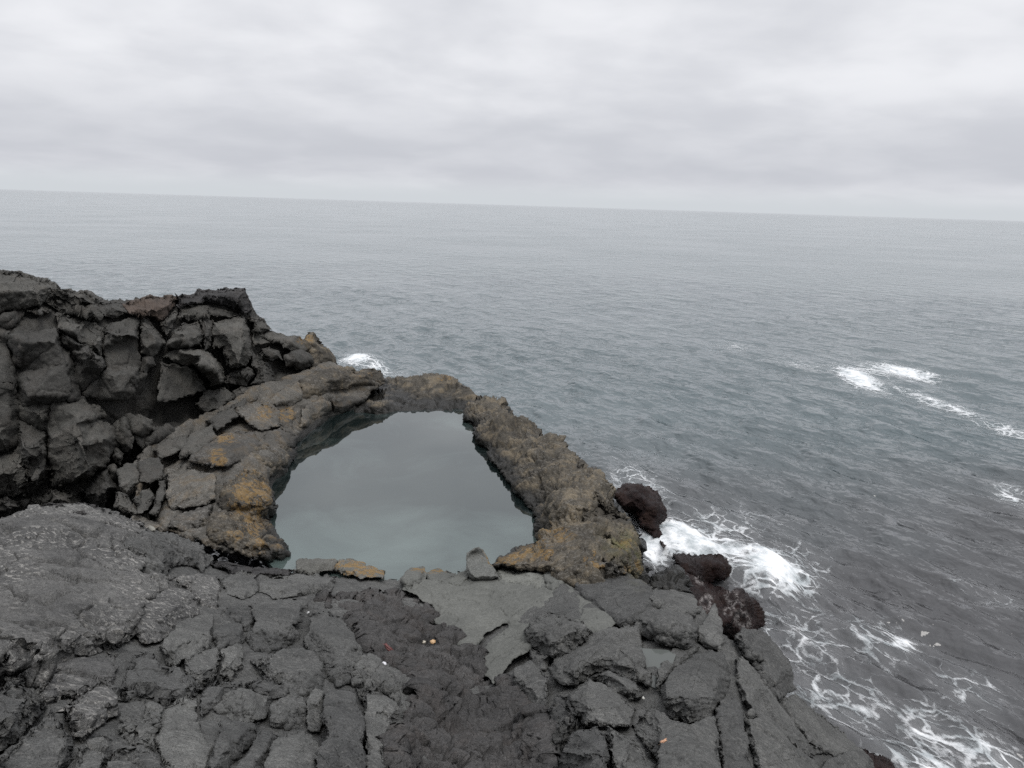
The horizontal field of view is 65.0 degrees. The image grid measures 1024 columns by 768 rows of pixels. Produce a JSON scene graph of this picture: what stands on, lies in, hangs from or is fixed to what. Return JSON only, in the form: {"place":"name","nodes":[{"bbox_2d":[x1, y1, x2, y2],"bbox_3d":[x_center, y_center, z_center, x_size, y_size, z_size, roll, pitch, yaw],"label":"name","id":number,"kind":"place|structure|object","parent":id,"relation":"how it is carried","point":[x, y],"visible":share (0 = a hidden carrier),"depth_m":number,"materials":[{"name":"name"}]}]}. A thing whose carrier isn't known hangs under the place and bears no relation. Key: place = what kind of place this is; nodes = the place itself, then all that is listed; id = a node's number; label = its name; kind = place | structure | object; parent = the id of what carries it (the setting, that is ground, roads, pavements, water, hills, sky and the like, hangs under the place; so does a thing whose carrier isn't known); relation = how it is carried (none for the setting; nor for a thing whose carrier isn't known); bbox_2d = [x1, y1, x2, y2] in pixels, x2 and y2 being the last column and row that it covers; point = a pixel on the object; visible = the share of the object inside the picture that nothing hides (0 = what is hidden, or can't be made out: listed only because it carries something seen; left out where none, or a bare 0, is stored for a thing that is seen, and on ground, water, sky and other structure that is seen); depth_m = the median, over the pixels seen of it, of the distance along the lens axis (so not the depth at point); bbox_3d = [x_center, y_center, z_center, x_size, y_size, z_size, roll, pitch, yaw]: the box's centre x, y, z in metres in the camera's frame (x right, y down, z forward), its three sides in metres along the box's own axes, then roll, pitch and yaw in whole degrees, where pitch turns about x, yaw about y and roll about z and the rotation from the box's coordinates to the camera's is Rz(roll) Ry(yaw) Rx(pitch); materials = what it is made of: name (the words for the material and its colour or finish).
{"place":"outdoors","nodes":[
{"label":"outdoors","id":0,"kind":"place"},
{"bbox_2d":[0,269,337,518],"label":"cliff","id":1,"kind":"structure","parent":0,"point":[96,391],"depth_m":14.58,"materials":[{"name":"grey stone"}]},
{"bbox_2d":[113,361,385,561],"bbox_3d":[-5.315,1.100,17.228,4.391,1.983,12.605,2,13,0],"label":"rock bank","id":2,"kind":"object","parent":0,"point":[208,478],"visible":1,"depth_m":13.92,"materials":[{"name":"stone"}]},
{"bbox_2d":[264,404,536,580],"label":"pool water","id":3,"kind":"structure","parent":0,"point":[396,495],"depth_m":13.89,"materials":[{"name":"grey liquid"}]},
{"bbox_2d":[354,373,476,414],"bbox_3d":[-2.749,0.313,21.982,3.826,1.362,5.525,2,13,0],"label":"rock arch","id":4,"kind":"object","parent":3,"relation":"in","point":[435,391],"visible":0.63,"depth_m":20.57,"materials":[{"name":"stone"}]},
{"bbox_2d":[0,508,833,767],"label":"lava ground","id":5,"kind":"structure","parent":0,"point":[209,721],"depth_m":6.76,"materials":[{"name":"black stone"}]},
{"bbox_2d":[0,502,213,767],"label":"lava outcrop","id":6,"kind":"object","parent":5,"relation":"on","point":[81,581],"visible":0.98,"depth_m":5.73,"materials":[{"name":"grey stone"}]},
{"bbox_2d":[148,525,155,531],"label":"flat stone","id":7,"kind":"object","parent":6,"relation":"on","point":[151,528],"visible":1,"depth_m":9.97,"materials":[{"name":"grey stone"}]},
{"bbox_2d":[133,561,335,767],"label":"lava outcrop","id":8,"kind":"object","parent":5,"relation":"on","point":[179,628],"visible":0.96,"depth_m":6.13,"materials":[{"name":"grey stone"}]},
{"bbox_2d":[293,558,337,574],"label":"rock","id":9,"kind":"object","parent":5,"relation":"on","point":[311,566],"visible":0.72,"depth_m":10.90,"materials":[{"name":"grey stone"}]},
{"bbox_2d":[303,609,362,687],"bbox_3d":[-1.725,2.489,7.682,0.532,1.027,2.906,-2,13,-15],"label":"boulder","id":10,"kind":"object","parent":5,"relation":"on","point":[329,640],"visible":0.91,"depth_m":7.06,"materials":[{"name":"grey stone"}]},
{"bbox_2d":[314,689,367,767],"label":"boulder","id":11,"kind":"object","parent":5,"relation":"on","point":[343,722],"visible":1,"depth_m":4.68,"materials":[{"name":"grey stone"}]},
{"bbox_2d":[334,558,384,579],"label":"rock","id":12,"kind":"object","parent":5,"relation":"on","point":[356,568],"visible":0.98,"depth_m":10.93,"materials":[{"name":"brown stone"}]},
{"bbox_2d":[355,685,403,767],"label":"boulder","id":13,"kind":"object","parent":5,"relation":"on","point":[382,713],"visible":0.81,"depth_m":5.35,"materials":[{"name":"grey stone"}]},
{"bbox_2d":[349,653,410,711],"bbox_3d":[-1.083,2.663,6.935,0.597,0.876,2.068,0,13,-9],"label":"boulder","id":14,"kind":"object","parent":5,"relation":"on","point":[374,672],"visible":0.67,"depth_m":6.50,"materials":[{"name":"grey stone"}]},
{"bbox_2d":[313,587,564,767],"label":"lava rubble","id":15,"kind":"object","parent":5,"relation":"on","point":[507,722],"visible":0.94,"depth_m":6.73,"materials":[{"name":"grey stone"}]},
{"bbox_2d":[384,643,392,650],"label":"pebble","id":16,"kind":"object","parent":15,"relation":"on","point":[388,648],"visible":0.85,"depth_m":7.72,"materials":[{"name":"red stone"}]},
{"bbox_2d":[400,566,615,683],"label":"lava slab","id":17,"kind":"structure","parent":5,"relation":"on","point":[475,611],"depth_m":9.73,"materials":[{"name":"grey stone"}]},
{"bbox_2d":[466,547,498,580],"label":"boulder","id":18,"kind":"object","parent":17,"relation":"on","point":[479,566],"visible":1,"depth_m":10.68,"materials":[{"name":"grey stone"}]},
{"bbox_2d":[513,660,548,713],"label":"boulder","id":19,"kind":"object","parent":5,"relation":"on","point":[531,679],"visible":0.7,"depth_m":7.18,"materials":[{"name":"grey stone"}]},
{"bbox_2d":[528,648,551,670],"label":"boulder","id":20,"kind":"object","parent":5,"relation":"on","point":[542,661],"visible":0.76,"depth_m":7.82,"materials":[{"name":"grey stone"}]},
{"bbox_2d":[524,613,592,658],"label":"boulder","id":21,"kind":"object","parent":5,"relation":"on","point":[552,635],"visible":0.98,"depth_m":7.96,"materials":[{"name":"grey stone"}]},
{"bbox_2d":[541,584,582,619],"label":"boulder","id":22,"kind":"object","parent":5,"relation":"on","point":[565,600],"visible":0.49,"depth_m":9.32,"materials":[{"name":"grey stone"}]},
{"bbox_2d":[547,695,581,752],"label":"boulder","id":23,"kind":"object","parent":5,"relation":"on","point":[560,711],"visible":0.62,"depth_m":5.79,"materials":[{"name":"grey stone"}]},
{"bbox_2d":[462,395,693,593],"bbox_3d":[0.724,1.793,16.535,3.278,2.251,13.466,0,13,-6],"label":"crusted rim","id":24,"kind":"object","parent":5,"relation":"on","point":[585,531],"visible":0.94,"depth_m":12.29,"materials":[{"name":"stone"}]},
{"bbox_2d":[553,726,609,767],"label":"boulder","id":25,"kind":"object","parent":5,"relation":"on","point":[583,748],"visible":1,"depth_m":4.75,"materials":[{"name":"grey stone"}]},
{"bbox_2d":[548,624,652,686],"bbox_3d":[0.841,2.628,7.876,0.993,0.872,2.048,2,13,0],"label":"boulder","id":26,"kind":"object","parent":5,"relation":"on","point":[615,650],"visible":0.95,"depth_m":7.27,"materials":[{"name":"grey stone"}]},
{"bbox_2d":[568,678,635,730],"bbox_3d":[0.747,2.619,6.646,0.559,1.005,2.002,2,13,0],"label":"boulder","id":27,"kind":"object","parent":5,"relation":"on","point":[598,704],"visible":0.94,"depth_m":6.01,"materials":[{"name":"grey stone"}]},
{"bbox_2d":[575,574,654,627],"bbox_3d":[1.266,2.611,9.944,0.998,1.053,3.224,2,13,0],"label":"boulder","id":28,"kind":"object","parent":5,"relation":"on","point":[624,600],"visible":0.77,"depth_m":9.27,"materials":[{"name":"grey stone"}]},
{"bbox_2d":[590,670,642,700],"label":"boulder","id":29,"kind":"object","parent":5,"relation":"on","point":[624,685],"visible":0.99,"depth_m":6.67,"materials":[{"name":"grey stone"}]},
{"bbox_2d":[600,725,655,767],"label":"boulder","id":30,"kind":"object","parent":5,"relation":"on","point":[625,751],"visible":0.98,"depth_m":4.83,"materials":[{"name":"grey stone"}]},
{"bbox_2d":[640,648,675,688],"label":"puddle water","id":31,"kind":"structure","parent":5,"relation":"on","point":[656,657],"depth_m":7.40,"materials":[{"name":"grey liquid"}]},
{"bbox_2d":[633,609,698,648],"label":"boulder","id":32,"kind":"object","parent":5,"relation":"on","point":[669,628],"visible":0.95,"depth_m":7.78,"materials":[{"name":"grey stone"}]},
{"bbox_2d":[649,589,700,616],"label":"boulder","id":33,"kind":"object","parent":5,"relation":"on","point":[679,602],"visible":0.84,"depth_m":9.19,"materials":[{"name":"grey stone"}]},
{"bbox_2d":[632,705,720,767],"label":"boulder","id":34,"kind":"object","parent":5,"relation":"on","point":[692,745],"visible":1,"depth_m":5.28,"materials":[{"name":"grey stone"}]},
{"bbox_2d":[656,644,698,690],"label":"boulder","id":35,"kind":"object","parent":5,"relation":"on","point":[667,667],"visible":0.73,"depth_m":7.33,"materials":[{"name":"grey stone"}]},
{"bbox_2d":[659,650,730,722],"bbox_3d":[1.646,2.705,7.200,0.547,1.056,2.278,7,14,23],"label":"boulder","id":36,"kind":"object","parent":5,"relation":"on","point":[694,687],"visible":0.98,"depth_m":6.61,"materials":[{"name":"grey stone"}]},
{"bbox_2d":[697,603,724,651],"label":"boulder","id":37,"kind":"object","parent":5,"relation":"on","point":[710,632],"visible":0.97,"depth_m":8.26,"materials":[{"name":"grey stone"}]},
{"bbox_2d":[713,697,750,767],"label":"boulder","id":38,"kind":"object","parent":5,"relation":"on","point":[734,741],"visible":0.9,"depth_m":5.95,"materials":[{"name":"grey stone"}]},
{"bbox_2d":[734,627,796,702],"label":"slab","id":39,"kind":"structure","parent":5,"relation":"on","point":[764,656],"depth_m":8.37,"materials":[{"name":"grey stone"}]},
{"bbox_2d":[744,716,818,767],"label":"slab","id":40,"kind":"structure","parent":5,"relation":"on","point":[772,745],"depth_m":6.34,"materials":[{"name":"grey stone"}]},
{"bbox_2d":[735,656,828,754],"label":"slab","id":41,"kind":"structure","parent":5,"relation":"on","point":[759,699],"depth_m":7.29,"materials":[{"name":"grey stone"}]},
{"bbox_2d":[781,694,873,763],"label":"slab","id":42,"kind":"structure","parent":5,"relation":"on","point":[819,730],"depth_m":8.05,"materials":[{"name":"grey stone"}]},
{"bbox_2d":[822,750,874,767],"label":"slab","id":43,"kind":"structure","parent":5,"relation":"on","point":[856,759],"depth_m":7.68,"materials":[{"name":"grey stone"}]},
{"bbox_2d":[0,189,1023,767],"bbox_3d":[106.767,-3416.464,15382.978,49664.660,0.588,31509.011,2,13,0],"label":"sea","id":44,"kind":"structure","parent":0,"point":[604,339],"depth_m":37.53,"materials":[{"name":"liquid"}]},
{"bbox_2d":[339,353,387,374],"bbox_3d":[-5.987,-0.836,32.973,3.057,0.430,7.001,-7,15,-35],"label":"sea foam","id":45,"kind":"object","parent":44,"relation":"on","point":[357,357],"visible":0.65,"depth_m":33.05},
{"bbox_2d":[614,483,667,546],"bbox_3d":[2.857,2.945,17.553,1.435,1.650,4.164,4,13,9],"label":"sea rock","id":46,"kind":"object","parent":44,"relation":"in","point":[645,506],"visible":0.86,"depth_m":16.77,"materials":[{"name":"brown stone"}]},
{"bbox_2d":[672,553,731,583],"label":"sea rock","id":47,"kind":"object","parent":44,"relation":"in","point":[709,568],"visible":0.75,"depth_m":14.02,"materials":[{"name":"black stone"}]},
{"bbox_2d":[685,572,765,639],"bbox_3d":[3.519,3.808,13.562,1.674,1.999,4.511,6,13,17],"label":"sea rock","id":48,"kind":"object","parent":44,"relation":"in","point":[739,609],"visible":0.62,"depth_m":12.37,"materials":[{"name":"black stone"}]},
{"bbox_2d":[617,466,1013,767],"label":"sea foam","id":49,"kind":"object","parent":44,"relation":"on","point":[682,536],"visible":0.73,"depth_m":14.92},
{"bbox_2d":[733,345,1023,438],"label":"sea foam","id":50,"kind":"object","parent":44,"relation":"on","point":[858,378],"visible":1,"depth_m":33.41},
{"bbox_2d":[863,749,894,767],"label":"sea rock","id":51,"kind":"object","parent":44,"relation":"in","point":[880,761],"visible":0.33,"depth_m":9.75,"materials":[{"name":"brown stone"}]},
{"bbox_2d":[996,484,1019,501],"bbox_3d":[12.433,2.747,19.759,1.837,0.169,4.020,7,13,20],"label":"sea foam","id":52,"kind":"object","parent":44,"relation":"on","point":[1014,499],"visible":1,"depth_m":19.86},
{"bbox_2d":[0,0,1023,220],"label":"sky","id":53,"kind":"structure","parent":0,"point":[879,108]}
]}

